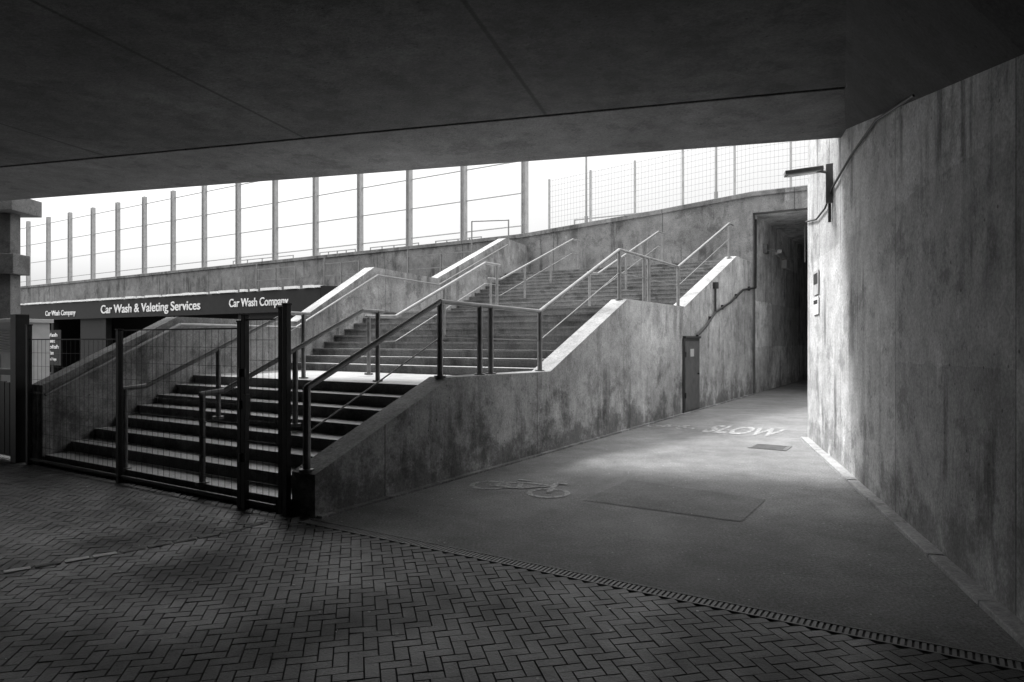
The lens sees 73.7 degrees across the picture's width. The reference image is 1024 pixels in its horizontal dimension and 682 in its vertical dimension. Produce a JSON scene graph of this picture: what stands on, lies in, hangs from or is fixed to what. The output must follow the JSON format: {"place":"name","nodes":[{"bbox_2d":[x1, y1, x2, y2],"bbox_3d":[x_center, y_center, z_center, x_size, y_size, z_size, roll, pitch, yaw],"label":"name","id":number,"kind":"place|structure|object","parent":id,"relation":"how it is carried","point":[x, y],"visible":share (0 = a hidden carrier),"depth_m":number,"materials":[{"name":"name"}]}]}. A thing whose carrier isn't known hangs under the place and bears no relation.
{"place":"outdoors","nodes":[
{"label":"outdoors","id":0,"kind":"place"},
{"bbox_2d":[0,319,53,383],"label":"utility cabinet","id":1,"kind":"object","parent":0,"point":[40,348],"visible":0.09,"depth_m":13.09,"materials":[{"name":"metal"}]},
{"bbox_2d":[0,372,291,514],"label":"ground","id":2,"kind":"structure","parent":0,"point":[4,456],"depth_m":7.50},
{"bbox_2d":[0,314,28,462],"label":"panel fence","id":3,"kind":"object","parent":2,"relation":"on","point":[13,418],"visible":0.97,"depth_m":8.96,"materials":[{"name":"metal"}]},
{"bbox_2d":[0,199,41,318],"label":"bridge pier","id":4,"kind":"structure","parent":2,"relation":"on","point":[14,265],"depth_m":14.25,"materials":[{"name":"grey concrete"}]},
{"bbox_2d":[50,312,295,374],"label":"shopfront","id":5,"kind":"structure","parent":2,"relation":"on","point":[100,328],"depth_m":33.02,"materials":[{"name":"black glass"}]},
{"bbox_2d":[50,330,61,365],"bbox_3d":[-20.889,0.300,31.038,1.600,1.600,0.040,0,0,32],"label":"price board","id":6,"kind":"object","parent":5,"relation":"attached to","point":[57,355],"visible":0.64,"depth_m":30.78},
{"bbox_2d":[20,286,337,319],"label":"fascia","id":7,"kind":"structure","parent":5,"relation":"attached to","point":[300,300],"depth_m":25.39,"materials":[{"name":"black metal"}]},
{"bbox_2d":[45,310,75,316],"bbox_3d":[-20.199,-1.223,30.517,2.700,0.300,0.023,0,0,32],"label":"sign lettering side","id":8,"kind":"object","parent":7,"relation":"attached to","point":[58,313],"visible":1,"depth_m":30.53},
{"bbox_2d":[101,301,200,313],"bbox_3d":[-14.345,-1.272,26.847,6.900,0.460,0.020,0,0,32],"label":"sign lettering","id":9,"kind":"object","parent":7,"relation":"attached to","point":[129,309],"visible":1,"depth_m":26.71},
{"bbox_2d":[20,285,321,304],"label":"roof trim","id":10,"kind":"structure","parent":7,"relation":"attached to","point":[235,291],"depth_m":25.47,"materials":[{"name":"white metal"}]},
{"bbox_2d":[229,297,287,307],"bbox_3d":[-8.675,-1.293,23.292,3.100,0.380,0.020,0,0,32],"label":"sign lettering","id":11,"kind":"object","parent":7,"relation":"attached to","point":[274,302],"visible":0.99,"depth_m":23.21},
{"bbox_2d":[32,238,527,465],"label":"stair side wall","id":12,"kind":"structure","parent":2,"relation":"on","point":[386,294],"depth_m":11.17,"materials":[{"name":"concrete"}]},
{"bbox_2d":[44,323,300,395],"bbox_3d":[-5.049,0.214,10.988,0.044,0.992,4.878,0,0,22],"label":"wall handrail","id":13,"kind":"object","parent":12,"relation":"attached to","point":[129,351],"depth_m":10.13,"materials":[{"name":"metal"}]},
{"bbox_2d":[291,244,507,331],"bbox_3d":[-2.202,-1.685,17.882,0.044,3.111,10.768,0,0,22],"label":"wall handrail","id":14,"kind":"object","parent":12,"relation":"attached to","point":[333,303],"depth_m":15.99,"materials":[{"name":"metal"}]},
{"bbox_2d":[471,219,508,253],"bbox_3d":[-0.800,-3.612,24.676,1.650,1.625,0.050,0,0,32],"label":"walkway guard rail","id":15,"kind":"object","parent":12,"relation":"attached to","point":[485,221],"visible":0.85,"depth_m":24.80,"materials":[{"name":"metal"}]},
{"bbox_2d":[256,250,476,288],"bbox_3d":[-6.467,-0.960,27.875,12.250,5.120,0.050,0,0,32],"label":"roof guard rail","id":16,"kind":"object","parent":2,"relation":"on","point":[358,261],"visible":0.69,"depth_m":28.22,"materials":[{"name":"metal"}]},
{"bbox_2d":[45,260,720,514],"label":"concrete staircase","id":17,"kind":"structure","parent":2,"relation":"on","point":[334,392],"depth_m":10.37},
{"bbox_2d":[123,311,310,471],"bbox_3d":[-3.744,0.531,8.968,0.140,1.918,2.796,0,0,32],"label":"metal handrail","id":18,"kind":"object","parent":17,"relation":"on","point":[303,315],"visible":0.67,"depth_m":8.81,"materials":[{"name":"metal"}]},
{"bbox_2d":[195,309,384,485],"bbox_3d":[-2.498,0.531,8.188,0.140,1.918,2.796,0,0,32],"label":"metal handrail","id":19,"kind":"object","parent":17,"relation":"on","point":[294,423],"visible":0.9,"depth_m":8.05,"materials":[{"name":"metal"}]},
{"bbox_2d":[364,262,500,374],"bbox_3d":[-1.312,-0.536,12.752,0.140,2.184,4.002,0,0,32],"label":"metal handrail","id":20,"kind":"object","parent":17,"relation":"on","point":[443,288],"visible":0.87,"depth_m":12.60,"materials":[{"name":"metal"}]},
{"bbox_2d":[488,238,579,303],"bbox_3d":[0.783,-1.938,19.671,0.140,2.581,5.252,0,0,32],"label":"metal handrail","id":21,"kind":"object","parent":17,"relation":"on","point":[525,265],"visible":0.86,"depth_m":19.40,"materials":[{"name":"metal"}]},
{"bbox_2d":[588,231,664,305],"bbox_3d":[3.155,-1.938,18.184,0.140,2.581,5.252,0,0,32],"label":"metal handrail","id":22,"kind":"object","parent":17,"relation":"on","point":[608,266],"visible":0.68,"depth_m":17.90,"materials":[{"name":"metal"}]},
{"bbox_2d":[20,185,807,393],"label":"parapet wall","id":23,"kind":"structure","parent":2,"relation":"on","point":[688,229],"depth_m":24.26,"materials":[{"name":"concrete"}]},
{"bbox_2d":[20,161,528,285],"bbox_3d":[-21.865,-5.914,39.027,53.060,4.652,0.300,0,0,32],"label":"roadside barrier fence","id":24,"kind":"object","parent":23,"relation":"on","point":[524,225],"visible":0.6,"depth_m":33.77,"materials":[{"name":"metal"}]},
{"bbox_2d":[548,140,807,228],"bbox_3d":[6.879,-5.152,21.046,13.130,2.391,0.068,0,0,32],"label":"weld fence","id":25,"kind":"object","parent":23,"relation":"on","point":[682,181],"visible":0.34,"depth_m":22.16,"materials":[{"name":"metal"}]},
{"bbox_2d":[696,219,756,335],"bbox_3d":[5.859,-1.896,18.242,0.133,3.608,5.989,0,0,32],"label":"cable conduit","id":26,"kind":"object","parent":23,"relation":"attached to","point":[715,288],"visible":1,"depth_m":17.64,"materials":[{"name":"metal"}]},
{"bbox_2d":[292,256,752,517],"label":"stair side wall","id":27,"kind":"structure","parent":2,"relation":"on","point":[612,365],"depth_m":10.13,"materials":[{"name":"concrete"}]},
{"bbox_2d":[299,222,733,473],"bbox_3d":[2.151,-1.038,12.733,0.140,4.504,15.358,0,0,32],"label":"metal handrail","id":28,"kind":"object","parent":27,"relation":"on","point":[307,429],"visible":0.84,"depth_m":8.62,"materials":[{"name":"metal"}]},
{"bbox_2d":[682,336,700,412],"bbox_3d":[4.078,0.735,15.439,0.100,1.690,1.170,0,0,32],"label":"service door","id":29,"kind":"structure","parent":27,"relation":"attached to","point":[690,383],"depth_m":15.31,"materials":[{"name":"paint"}]},
{"bbox_2d":[690,349,693,356],"bbox_3d":[4.064,0.265,15.400,0.006,0.170,0.250,0,0,32],"label":"door notice sign","id":30,"kind":"object","parent":29,"relation":"attached to","point":[691,352],"visible":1,"depth_m":15.35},
{"bbox_2d":[298,518,1023,672],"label":"drainage channel","id":31,"kind":"object","parent":2,"relation":"on","point":[927,647],"visible":0.89,"depth_m":4.12,"materials":[{"name":"metal"}]},
{"bbox_2d":[755,210,807,392],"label":"tunnel","id":32,"kind":"structure","parent":2,"relation":"on","point":[781,326],"depth_m":23.73,"materials":[{"name":"concrete"}]},
{"bbox_2d":[763,244,784,257],"bbox_3d":[8.394,-2.889,21.863,0.570,0.423,0.614,0,0,32],"label":"security camera","id":33,"kind":"object","parent":32,"relation":"attached to","point":[780,252],"visible":1,"depth_m":21.73,"materials":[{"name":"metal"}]},
{"bbox_2d":[774,252,789,269],"bbox_3d":[9.522,-2.835,24.047,0.160,0.470,1.900,0,0,32],"label":"tunnel light fitting","id":34,"kind":"object","parent":32,"relation":"attached to","point":[785,264],"visible":0.83,"depth_m":24.36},
{"bbox_2d":[808,54,1023,621],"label":"retaining wall","id":35,"kind":"structure","parent":2,"relation":"on","point":[916,356],"depth_m":5.22,"materials":[{"name":"concrete"}]},
{"bbox_2d":[0,0,845,200],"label":"bridge deck","id":36,"kind":"structure","parent":35,"relation":"on","point":[103,96],"depth_m":6.92,"materials":[{"name":"concrete"}]},
{"bbox_2d":[845,0,1023,128],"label":"bridge haunch","id":37,"kind":"object","parent":36,"relation":"attached to","point":[897,52],"visible":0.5,"depth_m":4.81,"materials":[{"name":"concrete"}]},
{"bbox_2d":[784,163,832,203],"bbox_3d":[4.016,-2.115,9.226,0.626,0.530,0.180,0,0,15],"label":"wall lamp","id":38,"kind":"object","parent":35,"relation":"attached to","point":[828,171],"visible":0.97,"depth_m":9.15,"materials":[{"name":"metal"}]},
{"bbox_2d":[813,269,818,295],"bbox_3d":[4.598,-0.880,10.329,0.016,0.360,0.466,0,0,15],"label":"notice sign","id":39,"kind":"object","parent":35,"relation":"attached to","point":[816,282],"visible":1,"depth_m":10.25,"materials":[{"name":"paint"}]},
{"bbox_2d":[813,296,818,314],"bbox_3d":[4.598,-0.530,10.329,0.016,0.260,0.466,0,0,15],"label":"notice sign","id":40,"kind":"object","parent":35,"relation":"attached to","point":[815,305],"visible":1,"depth_m":10.30,"materials":[{"name":"paint"}]},
{"bbox_2d":[805,94,914,221],"bbox_3d":[4.057,-1.907,8.383,0.038,0.614,5.754,0,0,15],"label":"cable conduit","id":41,"kind":"object","parent":35,"relation":"attached to","point":[863,138],"visible":1,"depth_m":7.64,"materials":[{"name":"paint"}]},
{"bbox_2d":[20,140,807,285],"label":"sky","id":42,"kind":"structure","parent":0,"point":[505,179],"materials":[{"name":"white"}]},
{"bbox_2d":[0,457,1023,681],"bbox_3d":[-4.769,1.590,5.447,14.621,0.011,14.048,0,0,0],"label":"brick paving","id":43,"kind":"structure","parent":0,"point":[48,633],"depth_m":3.93,"materials":[{"name":"brick"}]},
{"bbox_2d":[3,521,268,573],"bbox_3d":[-3.807,1.589,4.570,4.369,0.015,0.273,0,0,-38],"label":"paving border course","id":44,"kind":"object","parent":43,"relation":"on","point":[14,570],"visible":1,"depth_m":5.18,"materials":[{"name":"concrete"}]},
{"bbox_2d":[25,303,291,515],"bbox_3d":[-4.152,0.627,7.479,4.959,1.945,0.172,0,0,31],"label":"gate fence","id":45,"kind":"object","parent":43,"relation":"on","point":[284,413],"visible":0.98,"depth_m":6.49,"materials":[{"name":"metal"}]},
{"bbox_2d":[297,379,1023,660],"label":"asphalt path","id":46,"kind":"structure","parent":0,"point":[792,552],"depth_m":5.86,"materials":[{"name":"grey asphalt"}]},
{"bbox_2d":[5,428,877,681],"bbox_3d":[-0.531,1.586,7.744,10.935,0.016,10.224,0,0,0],"label":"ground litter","id":47,"kind":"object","parent":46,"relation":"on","point":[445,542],"visible":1,"depth_m":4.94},
{"bbox_2d":[469,479,569,497],"bbox_3d":[0.113,1.592,7.459,1.190,0.006,0.734,0,0,26],"label":"bicycle road marking","id":48,"kind":"object","parent":46,"relation":"on","point":[529,492],"visible":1,"depth_m":7.47,"materials":[{"name":"paint"}]},
{"bbox_2d":[317,393,753,518],"bbox_3d":[2.766,1.595,13.364,0.080,0.030,16.980,0,0,32],"label":"path edging","id":49,"kind":"object","parent":46,"relation":"on","point":[356,506],"visible":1,"depth_m":8.30,"materials":[{"name":"concrete"}]},
{"bbox_2d":[647,424,694,428],"bbox_3d":[2.969,1.592,12.726,0.900,0.006,0.562,0,0,26],"label":"bicycle road marking","id":50,"kind":"object","parent":46,"relation":"on","point":[676,426],"visible":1,"depth_m":12.72,"materials":[{"name":"paint"}]},
{"bbox_2d":[584,480,765,521],"bbox_3d":[1.687,1.596,6.947,1.550,0.001,1.200,0,0,32],"label":"asphalt repair patch","id":51,"kind":"object","parent":46,"relation":"on","point":[661,497],"visible":1,"depth_m":6.83,"materials":[{"name":"grey asphalt"}]},
{"bbox_2d":[702,425,786,435],"bbox_3d":[4.134,1.595,12.159,1.250,0.001,1.150,0,0,32],"label":"slow road marking","id":52,"kind":"object","parent":46,"relation":"on","point":[756,432],"visible":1,"depth_m":12.17,"materials":[{"name":"paint"}]},
{"bbox_2d":[748,443,791,450],"bbox_3d":[3.884,1.597,10.275,0.540,0.026,0.500,0,0,32],"label":"manhole cover","id":53,"kind":"object","parent":46,"relation":"on","point":[770,447],"visible":1,"depth_m":10.21,"materials":[{"name":"metal"}]},
{"bbox_2d":[801,437,1023,647],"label":"wall kerb","id":54,"kind":"structure","parent":46,"relation":"on","point":[1009,622],"depth_m":4.90,"materials":[{"name":"concrete"}]},
{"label":"embankment","id":55,"kind":"structure","parent":0,"visible":0},
{"bbox_2d":[233,212,805,263],"bbox_3d":[-3.018,-3.710,30.552,30.040,2.220,0.040,0,0,32],"label":"pedestrian guard rail","id":56,"kind":"object","parent":55,"relation":"on","point":[481,237],"visible":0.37,"depth_m":30.25,"materials":[{"name":"metal"}]},
{"bbox_2d":[584,157,587,222],"bbox_3d":[2.300,-6.892,23.654,0.220,8.745,1.368,0,0,32],"label":"street lamp","id":57,"kind":"object","parent":55,"relation":"on","point":[586,218],"visible":0.25,"depth_m":24.14,"materials":[{"name":"metal"}]},
{"bbox_2d":[714,147,717,198],"bbox_3d":[6.172,-7.227,21.227,0.220,8.745,1.368,0,0,32],"label":"street lamp","id":58,"kind":"object","parent":55,"relation":"on","point":[716,195],"visible":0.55,"depth_m":21.71,"materials":[{"name":"metal"}]}
]}

